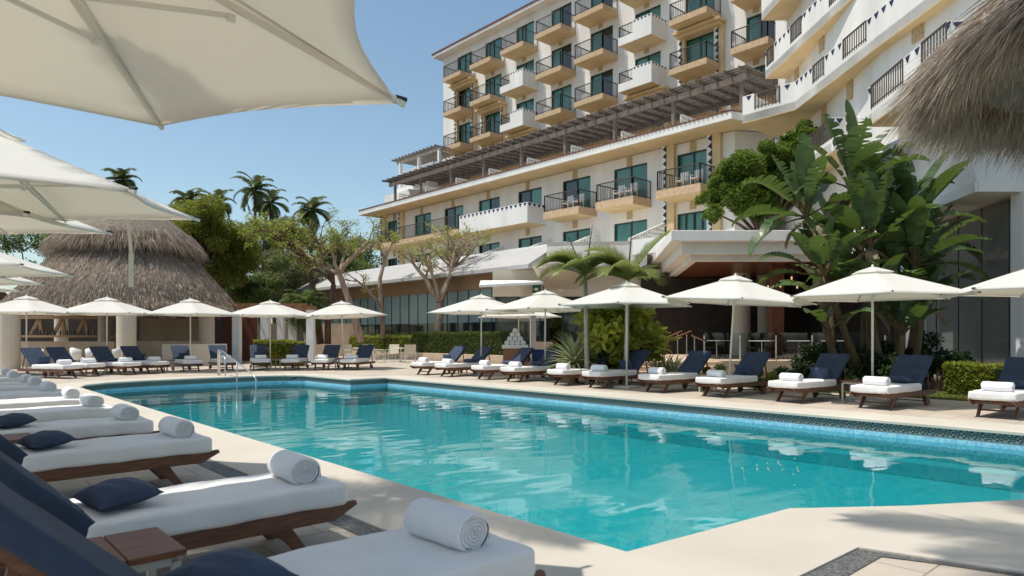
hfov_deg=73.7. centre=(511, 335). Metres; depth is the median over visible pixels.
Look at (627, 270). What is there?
feather palm
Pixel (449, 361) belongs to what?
rolled towel
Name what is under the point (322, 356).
rolled towel
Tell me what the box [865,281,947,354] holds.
banana plant
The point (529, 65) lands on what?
window
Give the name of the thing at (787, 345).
dining chair
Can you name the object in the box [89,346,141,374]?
sun lounger
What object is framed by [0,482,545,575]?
sun lounger
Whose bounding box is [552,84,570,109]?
window
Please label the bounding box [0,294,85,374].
parasol
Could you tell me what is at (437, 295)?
pruned tree
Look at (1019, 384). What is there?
pillow
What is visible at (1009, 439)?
pool frieze
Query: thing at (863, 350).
leafy shrub
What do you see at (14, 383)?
sun lounger
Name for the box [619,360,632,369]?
pillow
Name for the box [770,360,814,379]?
leafy shrub
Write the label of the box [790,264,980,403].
parasol
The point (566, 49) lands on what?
window
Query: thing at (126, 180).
coconut palm
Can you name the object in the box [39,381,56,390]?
rolled towel
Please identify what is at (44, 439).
pillow
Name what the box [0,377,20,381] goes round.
sun lounger
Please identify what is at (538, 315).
parasol
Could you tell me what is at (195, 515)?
sun lounger
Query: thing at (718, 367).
leafy shrub
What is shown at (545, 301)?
parasol
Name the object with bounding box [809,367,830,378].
pillow
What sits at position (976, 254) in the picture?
banana plant
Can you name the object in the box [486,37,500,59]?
window
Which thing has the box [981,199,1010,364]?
glass door
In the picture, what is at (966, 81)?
palapa
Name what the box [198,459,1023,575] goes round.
pebble strip
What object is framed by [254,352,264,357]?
pillow
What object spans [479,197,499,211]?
window
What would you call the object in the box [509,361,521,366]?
rolled towel
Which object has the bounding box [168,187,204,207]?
coconut palm
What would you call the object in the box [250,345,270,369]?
sun lounger
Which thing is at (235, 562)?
pillow
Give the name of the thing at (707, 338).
dining chair
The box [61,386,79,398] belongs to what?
rolled towel
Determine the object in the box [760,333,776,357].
dining chair
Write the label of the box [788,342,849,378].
leafy shrub
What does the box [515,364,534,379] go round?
side table
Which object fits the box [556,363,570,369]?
rolled towel
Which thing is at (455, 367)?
sun lounger
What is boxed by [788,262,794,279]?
pendant lamp
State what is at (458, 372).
side table
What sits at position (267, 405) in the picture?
water
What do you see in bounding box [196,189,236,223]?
coconut palm
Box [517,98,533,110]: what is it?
window
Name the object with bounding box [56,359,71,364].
rolled towel
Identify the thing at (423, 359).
rolled towel
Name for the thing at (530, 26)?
window
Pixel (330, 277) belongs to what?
pruned tree
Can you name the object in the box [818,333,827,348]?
dining chair
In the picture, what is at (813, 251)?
banana plant
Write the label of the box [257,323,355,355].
garden wall
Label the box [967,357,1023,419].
sun lounger
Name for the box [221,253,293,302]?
leafy tree
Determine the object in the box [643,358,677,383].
snake plant
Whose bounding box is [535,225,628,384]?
feather palm
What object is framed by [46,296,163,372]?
parasol
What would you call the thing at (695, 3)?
window
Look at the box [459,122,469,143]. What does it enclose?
window
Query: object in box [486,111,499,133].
window
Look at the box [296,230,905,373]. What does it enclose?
restaurant building
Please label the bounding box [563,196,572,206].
balcony chair
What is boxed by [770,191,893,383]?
banana plant
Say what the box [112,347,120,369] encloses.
bar chair
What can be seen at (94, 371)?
side table
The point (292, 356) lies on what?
rolled towel
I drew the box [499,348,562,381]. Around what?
sun lounger
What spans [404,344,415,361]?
garden chair
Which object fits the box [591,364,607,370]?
rolled towel
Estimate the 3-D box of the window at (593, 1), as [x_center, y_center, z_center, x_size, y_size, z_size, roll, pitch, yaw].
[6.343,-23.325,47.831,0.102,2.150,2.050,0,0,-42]
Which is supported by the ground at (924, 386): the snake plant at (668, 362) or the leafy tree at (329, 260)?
the leafy tree at (329, 260)
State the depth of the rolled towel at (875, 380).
12.98 m
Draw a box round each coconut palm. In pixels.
[100,168,142,187]
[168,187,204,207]
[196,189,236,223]
[231,171,277,322]
[252,188,290,322]
[292,196,331,265]
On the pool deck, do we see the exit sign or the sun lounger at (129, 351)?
the sun lounger at (129, 351)
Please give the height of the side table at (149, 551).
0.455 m
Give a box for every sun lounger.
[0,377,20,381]
[0,381,27,384]
[0,384,40,390]
[0,389,62,399]
[0,395,80,408]
[0,404,112,421]
[0,416,159,440]
[0,432,219,484]
[0,451,356,575]
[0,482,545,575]
[17,347,83,378]
[45,347,106,376]
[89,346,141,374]
[120,346,169,373]
[170,345,202,371]
[208,345,235,370]
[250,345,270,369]
[281,345,309,369]
[311,345,340,369]
[339,345,375,369]
[409,346,466,374]
[433,347,492,376]
[469,347,533,379]
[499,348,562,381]
[532,349,546,374]
[545,349,612,385]
[580,350,650,388]
[636,351,711,392]
[694,352,770,397]
[766,353,849,403]
[849,355,935,409]
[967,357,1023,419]
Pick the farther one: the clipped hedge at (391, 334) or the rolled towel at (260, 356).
the clipped hedge at (391, 334)
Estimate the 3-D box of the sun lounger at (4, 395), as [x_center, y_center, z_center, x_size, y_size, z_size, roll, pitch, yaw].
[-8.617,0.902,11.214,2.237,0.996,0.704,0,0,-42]
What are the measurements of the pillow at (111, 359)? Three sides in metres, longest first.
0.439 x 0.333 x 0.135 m
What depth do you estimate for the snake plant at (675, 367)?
19.80 m
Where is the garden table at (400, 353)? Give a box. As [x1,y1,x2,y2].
[392,348,404,361]
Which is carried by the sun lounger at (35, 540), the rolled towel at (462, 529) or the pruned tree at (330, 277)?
the rolled towel at (462, 529)
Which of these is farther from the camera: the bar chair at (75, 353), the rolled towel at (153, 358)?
the bar chair at (75, 353)
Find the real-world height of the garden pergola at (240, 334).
3.090 m
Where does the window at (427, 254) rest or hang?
in the hotel building at (534, 66)
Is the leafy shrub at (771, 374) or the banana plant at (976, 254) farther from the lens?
the banana plant at (976, 254)
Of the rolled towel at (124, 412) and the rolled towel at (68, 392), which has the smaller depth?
the rolled towel at (124, 412)
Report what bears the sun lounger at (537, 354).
on the pool deck
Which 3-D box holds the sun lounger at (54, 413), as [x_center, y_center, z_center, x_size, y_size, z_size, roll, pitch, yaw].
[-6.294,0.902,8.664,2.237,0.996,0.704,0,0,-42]
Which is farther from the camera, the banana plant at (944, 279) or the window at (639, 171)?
the window at (639, 171)
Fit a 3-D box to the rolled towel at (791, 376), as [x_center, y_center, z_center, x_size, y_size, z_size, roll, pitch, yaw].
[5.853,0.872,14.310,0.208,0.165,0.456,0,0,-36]
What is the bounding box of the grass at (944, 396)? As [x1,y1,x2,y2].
[744,386,1009,402]
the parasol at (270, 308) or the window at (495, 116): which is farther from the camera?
the window at (495, 116)
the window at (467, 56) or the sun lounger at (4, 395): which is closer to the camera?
the sun lounger at (4, 395)
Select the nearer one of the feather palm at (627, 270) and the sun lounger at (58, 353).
the feather palm at (627, 270)
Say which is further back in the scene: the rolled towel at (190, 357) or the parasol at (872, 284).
the rolled towel at (190, 357)
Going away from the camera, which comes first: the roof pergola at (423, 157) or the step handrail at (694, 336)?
the step handrail at (694, 336)
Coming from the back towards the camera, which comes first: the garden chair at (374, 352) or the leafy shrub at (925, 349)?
the garden chair at (374, 352)
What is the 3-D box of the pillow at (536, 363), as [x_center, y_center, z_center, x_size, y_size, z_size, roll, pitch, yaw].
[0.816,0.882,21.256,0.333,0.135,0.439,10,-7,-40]
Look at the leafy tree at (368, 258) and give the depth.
63.65 m
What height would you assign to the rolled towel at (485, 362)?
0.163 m
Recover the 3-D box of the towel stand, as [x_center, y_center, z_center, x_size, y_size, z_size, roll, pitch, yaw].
[0.109,0.870,24.300,0.930,1.060,0.780,0,0,0]
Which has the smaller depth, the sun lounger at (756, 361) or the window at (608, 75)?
the sun lounger at (756, 361)
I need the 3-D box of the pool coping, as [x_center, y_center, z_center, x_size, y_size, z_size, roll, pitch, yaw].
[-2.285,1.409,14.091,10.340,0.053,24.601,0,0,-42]
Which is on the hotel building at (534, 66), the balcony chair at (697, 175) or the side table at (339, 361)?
the balcony chair at (697, 175)
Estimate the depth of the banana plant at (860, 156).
18.26 m
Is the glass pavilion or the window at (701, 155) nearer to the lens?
the glass pavilion
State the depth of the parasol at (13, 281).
14.83 m
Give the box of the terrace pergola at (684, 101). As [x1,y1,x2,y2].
[382,65,777,199]
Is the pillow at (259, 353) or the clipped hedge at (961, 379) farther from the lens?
the pillow at (259, 353)
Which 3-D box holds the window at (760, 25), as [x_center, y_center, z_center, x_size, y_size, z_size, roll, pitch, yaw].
[14.254,-17.325,39.045,0.102,2.150,1.711,0,0,-42]
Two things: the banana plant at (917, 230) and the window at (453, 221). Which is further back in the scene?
the window at (453, 221)
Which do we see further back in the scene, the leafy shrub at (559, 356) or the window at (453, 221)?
the window at (453, 221)
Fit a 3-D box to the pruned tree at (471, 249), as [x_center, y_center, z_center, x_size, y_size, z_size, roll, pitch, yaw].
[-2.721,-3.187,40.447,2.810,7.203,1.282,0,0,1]
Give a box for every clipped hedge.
[253,338,305,365]
[348,334,411,351]
[363,333,454,335]
[411,330,522,354]
[941,360,1003,395]
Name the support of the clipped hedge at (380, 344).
on the planting bed
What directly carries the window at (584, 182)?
in the hotel building at (534, 66)
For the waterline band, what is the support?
attached to the pool wall at (979, 461)
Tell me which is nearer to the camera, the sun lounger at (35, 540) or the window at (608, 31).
the sun lounger at (35, 540)
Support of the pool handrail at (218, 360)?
on the pool deck
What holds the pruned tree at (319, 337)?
on the planting bed
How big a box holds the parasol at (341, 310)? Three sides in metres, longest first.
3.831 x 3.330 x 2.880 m
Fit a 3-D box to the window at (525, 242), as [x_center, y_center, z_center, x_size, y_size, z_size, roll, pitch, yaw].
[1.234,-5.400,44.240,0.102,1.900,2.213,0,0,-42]
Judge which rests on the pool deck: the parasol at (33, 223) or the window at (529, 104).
the parasol at (33, 223)
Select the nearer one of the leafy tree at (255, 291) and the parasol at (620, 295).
the parasol at (620, 295)
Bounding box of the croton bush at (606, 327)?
[573,297,681,382]
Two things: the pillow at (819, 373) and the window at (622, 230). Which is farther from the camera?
the window at (622, 230)
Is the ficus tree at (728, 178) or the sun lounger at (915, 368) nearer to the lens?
the sun lounger at (915, 368)
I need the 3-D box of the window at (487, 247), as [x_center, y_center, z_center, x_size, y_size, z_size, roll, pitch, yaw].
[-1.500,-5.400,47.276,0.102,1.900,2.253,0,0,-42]
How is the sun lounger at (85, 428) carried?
on the pool deck
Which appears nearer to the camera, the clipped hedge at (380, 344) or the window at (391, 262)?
the clipped hedge at (380, 344)
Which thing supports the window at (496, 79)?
in the hotel building at (534, 66)
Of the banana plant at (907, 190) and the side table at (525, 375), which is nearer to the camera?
the banana plant at (907, 190)
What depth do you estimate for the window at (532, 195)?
44.17 m
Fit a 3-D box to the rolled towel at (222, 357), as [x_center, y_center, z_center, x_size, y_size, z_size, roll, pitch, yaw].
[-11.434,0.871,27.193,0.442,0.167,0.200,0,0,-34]
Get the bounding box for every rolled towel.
[0,368,10,374]
[7,370,18,377]
[20,374,31,381]
[27,376,41,385]
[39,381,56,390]
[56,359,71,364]
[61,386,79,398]
[79,393,104,406]
[80,358,95,362]
[111,404,139,420]
[118,357,132,361]
[147,357,160,360]
[158,416,194,437]
[184,356,196,359]
[220,355,230,358]
[255,355,265,358]
[267,449,320,484]
[286,355,298,358]
[317,355,327,358]
[346,355,357,358]
[403,498,489,551]
[418,357,428,361]
[442,359,453,363]
[479,360,490,365]
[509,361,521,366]
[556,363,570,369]
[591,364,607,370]
[648,367,665,373]
[706,370,725,376]
[779,373,802,380]
[863,376,890,385]
[981,381,1014,391]
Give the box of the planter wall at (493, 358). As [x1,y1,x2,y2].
[345,350,502,363]
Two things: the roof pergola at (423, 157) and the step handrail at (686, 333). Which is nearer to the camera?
the step handrail at (686, 333)
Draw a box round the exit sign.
[532,285,540,292]
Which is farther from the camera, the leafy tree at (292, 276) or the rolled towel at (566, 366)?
the leafy tree at (292, 276)
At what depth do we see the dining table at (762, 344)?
26.94 m
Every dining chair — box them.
[705,333,719,356]
[715,333,729,356]
[746,333,763,351]
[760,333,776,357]
[783,333,797,359]
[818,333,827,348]
[838,337,845,353]
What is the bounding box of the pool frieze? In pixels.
[83,376,1023,445]
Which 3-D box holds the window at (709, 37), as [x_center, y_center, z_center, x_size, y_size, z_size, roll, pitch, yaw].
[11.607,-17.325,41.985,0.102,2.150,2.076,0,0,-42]
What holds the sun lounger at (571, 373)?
on the pool deck
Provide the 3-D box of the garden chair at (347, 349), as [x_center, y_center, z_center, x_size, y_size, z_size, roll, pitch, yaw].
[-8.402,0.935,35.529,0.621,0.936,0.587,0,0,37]
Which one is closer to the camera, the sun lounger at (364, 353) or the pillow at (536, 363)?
the pillow at (536, 363)
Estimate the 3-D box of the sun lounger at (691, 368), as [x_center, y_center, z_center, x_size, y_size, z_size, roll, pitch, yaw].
[4.167,0.902,17.266,2.237,0.996,0.704,0,0,-36]
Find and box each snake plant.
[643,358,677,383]
[649,352,682,371]
[661,354,684,371]
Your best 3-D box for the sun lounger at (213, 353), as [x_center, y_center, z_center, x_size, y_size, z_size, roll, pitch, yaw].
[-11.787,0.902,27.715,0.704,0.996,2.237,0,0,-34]
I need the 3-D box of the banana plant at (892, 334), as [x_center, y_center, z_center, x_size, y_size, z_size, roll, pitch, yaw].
[10.846,-2.071,19.942,2.592,6.961,3.001,0,0,-9]
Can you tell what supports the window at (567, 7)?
in the hotel building at (534, 66)
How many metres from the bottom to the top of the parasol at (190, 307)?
2.880 m
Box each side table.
[2,433,29,444]
[85,362,105,374]
[88,527,186,575]
[157,360,174,371]
[271,358,285,369]
[334,358,348,368]
[450,361,467,374]
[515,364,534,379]
[698,373,723,392]
[840,379,870,401]
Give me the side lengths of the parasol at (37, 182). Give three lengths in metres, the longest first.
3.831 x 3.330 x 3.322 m
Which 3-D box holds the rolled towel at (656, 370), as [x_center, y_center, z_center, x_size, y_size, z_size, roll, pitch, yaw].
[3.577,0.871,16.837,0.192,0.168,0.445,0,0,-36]
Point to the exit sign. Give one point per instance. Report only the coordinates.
(536, 288)
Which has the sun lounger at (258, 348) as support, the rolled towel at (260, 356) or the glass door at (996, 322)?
the rolled towel at (260, 356)
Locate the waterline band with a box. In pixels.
[94,381,1023,460]
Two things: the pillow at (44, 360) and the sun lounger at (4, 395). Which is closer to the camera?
the sun lounger at (4, 395)
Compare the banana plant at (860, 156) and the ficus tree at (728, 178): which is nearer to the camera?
the banana plant at (860, 156)
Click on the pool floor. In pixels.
(626, 494)
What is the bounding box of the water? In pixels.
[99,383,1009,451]
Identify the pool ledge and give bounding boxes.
[507,418,1023,492]
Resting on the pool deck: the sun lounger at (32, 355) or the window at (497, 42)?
the sun lounger at (32, 355)
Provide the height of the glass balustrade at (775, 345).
1.050 m
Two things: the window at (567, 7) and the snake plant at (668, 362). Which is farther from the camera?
the window at (567, 7)
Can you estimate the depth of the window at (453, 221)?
50.32 m
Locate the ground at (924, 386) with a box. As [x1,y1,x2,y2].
[370,357,944,389]
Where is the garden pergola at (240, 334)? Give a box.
[225,303,319,362]
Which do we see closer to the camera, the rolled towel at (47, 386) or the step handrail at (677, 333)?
the rolled towel at (47, 386)
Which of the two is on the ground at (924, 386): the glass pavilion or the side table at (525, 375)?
the glass pavilion
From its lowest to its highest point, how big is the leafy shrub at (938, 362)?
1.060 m
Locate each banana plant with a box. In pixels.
[731,132,887,379]
[758,213,880,379]
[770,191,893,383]
[794,99,929,376]
[797,165,941,356]
[845,245,889,367]
[850,148,954,350]
[859,196,955,354]
[865,144,988,353]
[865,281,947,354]
[875,189,992,354]
[892,205,982,341]
[902,232,993,340]
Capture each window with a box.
[388,220,396,241]
[388,258,396,265]
[415,212,430,235]
[415,253,430,262]
[445,205,462,229]
[458,51,471,73]
[459,87,469,106]
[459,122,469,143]
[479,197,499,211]
[479,242,499,253]
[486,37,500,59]
[486,74,500,96]
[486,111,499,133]
[517,21,533,44]
[517,59,533,70]
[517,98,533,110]
[519,187,541,203]
[519,236,541,247]
[552,2,570,26]
[552,43,570,67]
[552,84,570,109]
[563,176,589,208]
[563,228,589,241]
[591,25,612,51]
[591,69,612,95]
[592,0,611,7]
[615,163,646,198]
[615,219,646,240]
[636,4,660,18]
[636,51,660,65]
[678,149,706,186]
[678,210,706,229]
[686,0,712,13]
[687,31,713,63]
[747,13,772,42]
[755,65,764,72]
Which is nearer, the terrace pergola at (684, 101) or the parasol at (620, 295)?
the parasol at (620, 295)
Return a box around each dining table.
[707,340,729,357]
[748,340,774,358]
[787,340,809,359]
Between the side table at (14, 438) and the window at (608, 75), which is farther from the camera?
the window at (608, 75)
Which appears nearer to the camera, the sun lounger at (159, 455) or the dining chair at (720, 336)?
the sun lounger at (159, 455)
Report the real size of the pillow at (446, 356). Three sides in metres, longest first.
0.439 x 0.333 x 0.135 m
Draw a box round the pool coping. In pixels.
[56,373,1023,575]
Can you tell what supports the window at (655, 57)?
in the hotel building at (534, 66)
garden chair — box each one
[344,344,355,354]
[373,344,384,362]
[385,344,398,361]
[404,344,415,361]
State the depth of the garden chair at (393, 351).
36.46 m
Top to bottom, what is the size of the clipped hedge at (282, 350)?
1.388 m
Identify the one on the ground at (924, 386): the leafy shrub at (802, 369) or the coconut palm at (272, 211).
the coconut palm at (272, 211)
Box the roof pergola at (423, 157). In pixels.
[391,144,463,187]
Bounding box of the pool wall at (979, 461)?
[598,420,1023,471]
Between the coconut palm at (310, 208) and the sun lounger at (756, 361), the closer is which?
the sun lounger at (756, 361)
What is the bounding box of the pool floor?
[224,416,1023,551]
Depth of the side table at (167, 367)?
26.10 m
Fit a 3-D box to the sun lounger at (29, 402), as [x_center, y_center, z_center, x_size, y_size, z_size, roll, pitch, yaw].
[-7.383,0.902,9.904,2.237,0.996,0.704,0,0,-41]
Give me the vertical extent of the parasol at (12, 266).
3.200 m
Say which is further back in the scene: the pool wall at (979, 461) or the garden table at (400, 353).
the garden table at (400, 353)
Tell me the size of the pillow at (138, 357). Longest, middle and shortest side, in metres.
0.439 x 0.333 x 0.135 m
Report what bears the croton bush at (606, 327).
on the pool deck
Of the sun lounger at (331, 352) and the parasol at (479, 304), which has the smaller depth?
the parasol at (479, 304)
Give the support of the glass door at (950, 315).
in the glass pavilion
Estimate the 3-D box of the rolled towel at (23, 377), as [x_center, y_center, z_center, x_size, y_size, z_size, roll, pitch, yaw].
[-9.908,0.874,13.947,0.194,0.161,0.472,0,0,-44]
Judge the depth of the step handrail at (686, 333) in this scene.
24.37 m
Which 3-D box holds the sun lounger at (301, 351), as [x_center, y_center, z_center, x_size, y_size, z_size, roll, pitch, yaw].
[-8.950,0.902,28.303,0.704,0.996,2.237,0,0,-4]
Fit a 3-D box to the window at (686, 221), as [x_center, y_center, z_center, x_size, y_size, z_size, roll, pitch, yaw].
[9.392,-5.400,35.179,0.102,1.900,1.945,0,0,-42]
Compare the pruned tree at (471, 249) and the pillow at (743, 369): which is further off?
the pruned tree at (471, 249)
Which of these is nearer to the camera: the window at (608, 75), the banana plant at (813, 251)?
the banana plant at (813, 251)
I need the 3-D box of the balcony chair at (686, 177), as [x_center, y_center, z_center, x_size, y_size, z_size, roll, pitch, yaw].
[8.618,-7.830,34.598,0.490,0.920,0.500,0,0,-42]
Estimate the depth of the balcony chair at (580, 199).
39.88 m
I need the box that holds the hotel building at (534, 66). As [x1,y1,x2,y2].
[359,0,987,277]
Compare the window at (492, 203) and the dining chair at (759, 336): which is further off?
the window at (492, 203)
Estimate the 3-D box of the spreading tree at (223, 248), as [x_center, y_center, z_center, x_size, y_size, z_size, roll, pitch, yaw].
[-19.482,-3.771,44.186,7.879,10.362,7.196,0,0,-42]
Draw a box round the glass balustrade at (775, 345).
[703,335,885,360]
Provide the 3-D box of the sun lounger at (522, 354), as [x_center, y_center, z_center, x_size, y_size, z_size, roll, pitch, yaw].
[-0.264,0.902,22.187,2.237,0.996,0.704,0,0,-36]
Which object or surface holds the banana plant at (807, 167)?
on the lawn
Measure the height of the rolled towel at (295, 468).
0.174 m
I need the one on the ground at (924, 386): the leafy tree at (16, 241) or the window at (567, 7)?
the leafy tree at (16, 241)
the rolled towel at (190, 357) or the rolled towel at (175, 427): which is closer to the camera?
the rolled towel at (175, 427)
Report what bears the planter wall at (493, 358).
on the ground at (924, 386)
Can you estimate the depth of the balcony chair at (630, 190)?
37.02 m
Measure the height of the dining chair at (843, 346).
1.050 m
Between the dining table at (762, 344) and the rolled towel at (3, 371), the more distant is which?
the dining table at (762, 344)
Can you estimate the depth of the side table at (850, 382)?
14.32 m
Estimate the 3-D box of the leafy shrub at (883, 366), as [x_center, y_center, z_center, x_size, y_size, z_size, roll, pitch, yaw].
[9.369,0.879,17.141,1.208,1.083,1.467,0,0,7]
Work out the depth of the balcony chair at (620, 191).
37.61 m
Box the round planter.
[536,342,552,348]
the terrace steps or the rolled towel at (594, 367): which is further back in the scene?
the terrace steps
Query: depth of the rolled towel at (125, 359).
24.25 m
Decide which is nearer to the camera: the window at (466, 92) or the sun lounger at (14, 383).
the sun lounger at (14, 383)
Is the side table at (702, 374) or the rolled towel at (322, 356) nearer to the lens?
the side table at (702, 374)
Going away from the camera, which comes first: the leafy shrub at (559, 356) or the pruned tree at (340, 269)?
the leafy shrub at (559, 356)
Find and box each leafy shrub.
[543,343,568,377]
[570,352,615,367]
[701,363,726,372]
[748,369,779,389]
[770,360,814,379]
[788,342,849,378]
[807,352,867,390]
[843,339,891,375]
[856,349,897,376]
[883,331,956,379]
[924,350,980,390]
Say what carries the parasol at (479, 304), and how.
on the pool deck
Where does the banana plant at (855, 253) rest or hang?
on the ground at (924, 386)
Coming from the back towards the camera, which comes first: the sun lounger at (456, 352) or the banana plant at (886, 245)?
the sun lounger at (456, 352)
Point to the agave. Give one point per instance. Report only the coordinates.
(574, 357)
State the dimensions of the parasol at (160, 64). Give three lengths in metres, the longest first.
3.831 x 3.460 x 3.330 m
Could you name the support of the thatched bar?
on the pool deck
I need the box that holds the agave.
[543,332,605,382]
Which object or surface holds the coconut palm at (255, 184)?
on the ground at (924, 386)
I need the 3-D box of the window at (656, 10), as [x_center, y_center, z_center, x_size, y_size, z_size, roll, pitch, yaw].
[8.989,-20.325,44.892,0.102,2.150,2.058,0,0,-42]
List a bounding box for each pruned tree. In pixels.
[237,210,323,343]
[267,205,362,343]
[288,212,397,342]
[336,230,401,338]
[393,219,496,334]
[443,222,489,291]
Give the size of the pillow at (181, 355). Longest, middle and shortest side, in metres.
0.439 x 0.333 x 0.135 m
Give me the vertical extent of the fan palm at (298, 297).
4.207 m
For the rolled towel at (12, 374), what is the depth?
15.20 m
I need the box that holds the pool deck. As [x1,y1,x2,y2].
[0,356,1023,575]
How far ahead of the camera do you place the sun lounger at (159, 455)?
5.90 m
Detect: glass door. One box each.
[926,235,935,353]
[936,218,957,355]
[958,209,980,361]
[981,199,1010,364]
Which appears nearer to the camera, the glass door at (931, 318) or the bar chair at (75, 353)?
the glass door at (931, 318)
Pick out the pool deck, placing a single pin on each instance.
(321, 533)
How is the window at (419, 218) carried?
in the hotel building at (534, 66)
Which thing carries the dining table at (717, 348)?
on the restaurant building at (688, 259)
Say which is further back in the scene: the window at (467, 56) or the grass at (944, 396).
the window at (467, 56)
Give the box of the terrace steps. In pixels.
[639,361,722,375]
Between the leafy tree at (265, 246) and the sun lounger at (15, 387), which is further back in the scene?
the leafy tree at (265, 246)
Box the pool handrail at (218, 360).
[217,349,256,387]
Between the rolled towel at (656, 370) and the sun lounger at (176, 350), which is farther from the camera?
the sun lounger at (176, 350)
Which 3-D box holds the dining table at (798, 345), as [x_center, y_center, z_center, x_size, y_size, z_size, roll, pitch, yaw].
[11.175,0.575,26.600,0.800,0.750,0.800,0,0,25]
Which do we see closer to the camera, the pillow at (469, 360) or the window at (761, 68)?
the pillow at (469, 360)
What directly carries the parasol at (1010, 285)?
on the pool deck
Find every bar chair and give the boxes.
[70,347,82,361]
[85,348,96,361]
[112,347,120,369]
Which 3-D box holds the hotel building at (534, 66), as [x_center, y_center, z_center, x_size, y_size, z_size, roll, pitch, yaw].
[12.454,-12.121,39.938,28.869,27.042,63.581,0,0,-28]
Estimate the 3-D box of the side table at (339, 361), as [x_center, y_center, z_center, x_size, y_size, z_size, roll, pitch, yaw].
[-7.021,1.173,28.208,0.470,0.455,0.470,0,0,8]
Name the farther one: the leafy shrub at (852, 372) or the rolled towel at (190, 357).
the rolled towel at (190, 357)
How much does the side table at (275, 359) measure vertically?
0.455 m
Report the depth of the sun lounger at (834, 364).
14.56 m
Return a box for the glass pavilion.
[883,132,1023,376]
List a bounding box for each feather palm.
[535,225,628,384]
[573,220,670,384]
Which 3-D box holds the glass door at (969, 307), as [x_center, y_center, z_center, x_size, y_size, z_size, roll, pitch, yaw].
[14.825,-1.520,22.050,0.098,4.860,1.619,0,0,9]
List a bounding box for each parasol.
[0,0,406,129]
[0,129,200,286]
[0,200,112,235]
[0,252,73,278]
[0,276,44,285]
[0,285,22,291]
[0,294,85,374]
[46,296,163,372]
[140,297,239,371]
[220,299,318,369]
[295,300,387,368]
[427,293,534,375]
[477,312,561,340]
[486,289,590,379]
[558,280,691,388]
[662,273,817,395]
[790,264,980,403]
[940,269,1023,297]
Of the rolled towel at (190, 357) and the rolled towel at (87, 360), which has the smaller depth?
the rolled towel at (87, 360)
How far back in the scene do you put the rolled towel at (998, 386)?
11.55 m
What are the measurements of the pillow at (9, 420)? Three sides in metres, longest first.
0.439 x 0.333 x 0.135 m
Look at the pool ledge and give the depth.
11.33 m
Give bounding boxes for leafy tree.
[0,233,52,293]
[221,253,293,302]
[243,214,317,278]
[251,248,332,302]
[281,233,374,322]
[322,235,379,275]
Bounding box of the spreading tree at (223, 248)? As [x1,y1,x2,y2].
[168,192,267,287]
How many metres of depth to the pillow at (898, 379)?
13.47 m
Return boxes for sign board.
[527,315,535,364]
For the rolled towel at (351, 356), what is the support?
on the sun lounger at (364, 353)
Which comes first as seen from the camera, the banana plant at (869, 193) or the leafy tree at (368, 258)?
the banana plant at (869, 193)
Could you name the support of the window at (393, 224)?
in the hotel building at (534, 66)
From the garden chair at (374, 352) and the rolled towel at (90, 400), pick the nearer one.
the rolled towel at (90, 400)
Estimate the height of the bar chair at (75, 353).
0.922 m
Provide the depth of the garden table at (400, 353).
35.48 m
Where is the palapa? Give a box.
[870,0,1023,181]
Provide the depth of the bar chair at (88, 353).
28.15 m
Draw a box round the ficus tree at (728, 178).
[693,119,827,229]
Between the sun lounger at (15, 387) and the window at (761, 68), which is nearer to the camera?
the sun lounger at (15, 387)
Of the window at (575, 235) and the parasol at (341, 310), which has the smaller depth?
the parasol at (341, 310)
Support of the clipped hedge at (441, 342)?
on the planting bed
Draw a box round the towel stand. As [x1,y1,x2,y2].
[502,345,527,374]
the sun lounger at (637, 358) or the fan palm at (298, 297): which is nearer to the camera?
the sun lounger at (637, 358)
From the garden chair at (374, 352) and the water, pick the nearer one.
the water
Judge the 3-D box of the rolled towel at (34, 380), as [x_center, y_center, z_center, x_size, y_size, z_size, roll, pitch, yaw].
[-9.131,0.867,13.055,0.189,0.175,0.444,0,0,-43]
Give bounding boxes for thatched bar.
[0,219,242,368]
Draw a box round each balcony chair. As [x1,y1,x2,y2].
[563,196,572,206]
[572,193,583,206]
[613,185,624,198]
[626,182,636,195]
[675,172,688,185]
[690,169,703,184]
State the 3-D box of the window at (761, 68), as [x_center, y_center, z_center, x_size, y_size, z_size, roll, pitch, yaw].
[14.254,-14.325,39.045,0.102,2.150,1.711,0,0,-42]
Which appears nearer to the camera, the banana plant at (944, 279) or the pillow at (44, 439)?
the pillow at (44, 439)
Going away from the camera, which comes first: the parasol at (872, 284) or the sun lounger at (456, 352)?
the parasol at (872, 284)
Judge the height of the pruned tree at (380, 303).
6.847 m
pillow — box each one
[0,413,37,427]
[15,430,77,448]
[37,356,51,363]
[71,477,163,509]
[104,358,117,361]
[133,354,145,360]
[164,548,298,575]
[178,353,189,358]
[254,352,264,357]
[442,354,451,358]
[462,359,476,362]
[530,361,545,365]
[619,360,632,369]
[734,364,752,375]
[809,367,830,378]
[889,376,914,382]
[1006,381,1023,388]
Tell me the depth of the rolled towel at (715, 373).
15.52 m
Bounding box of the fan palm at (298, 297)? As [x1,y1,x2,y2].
[279,289,328,341]
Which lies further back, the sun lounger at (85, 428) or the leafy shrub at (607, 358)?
the leafy shrub at (607, 358)
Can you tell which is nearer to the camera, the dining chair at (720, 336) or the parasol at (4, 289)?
the parasol at (4, 289)
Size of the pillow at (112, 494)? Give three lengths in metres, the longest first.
0.439 x 0.333 x 0.135 m
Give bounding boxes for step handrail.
[656,331,682,361]
[664,331,691,358]
[691,335,706,350]

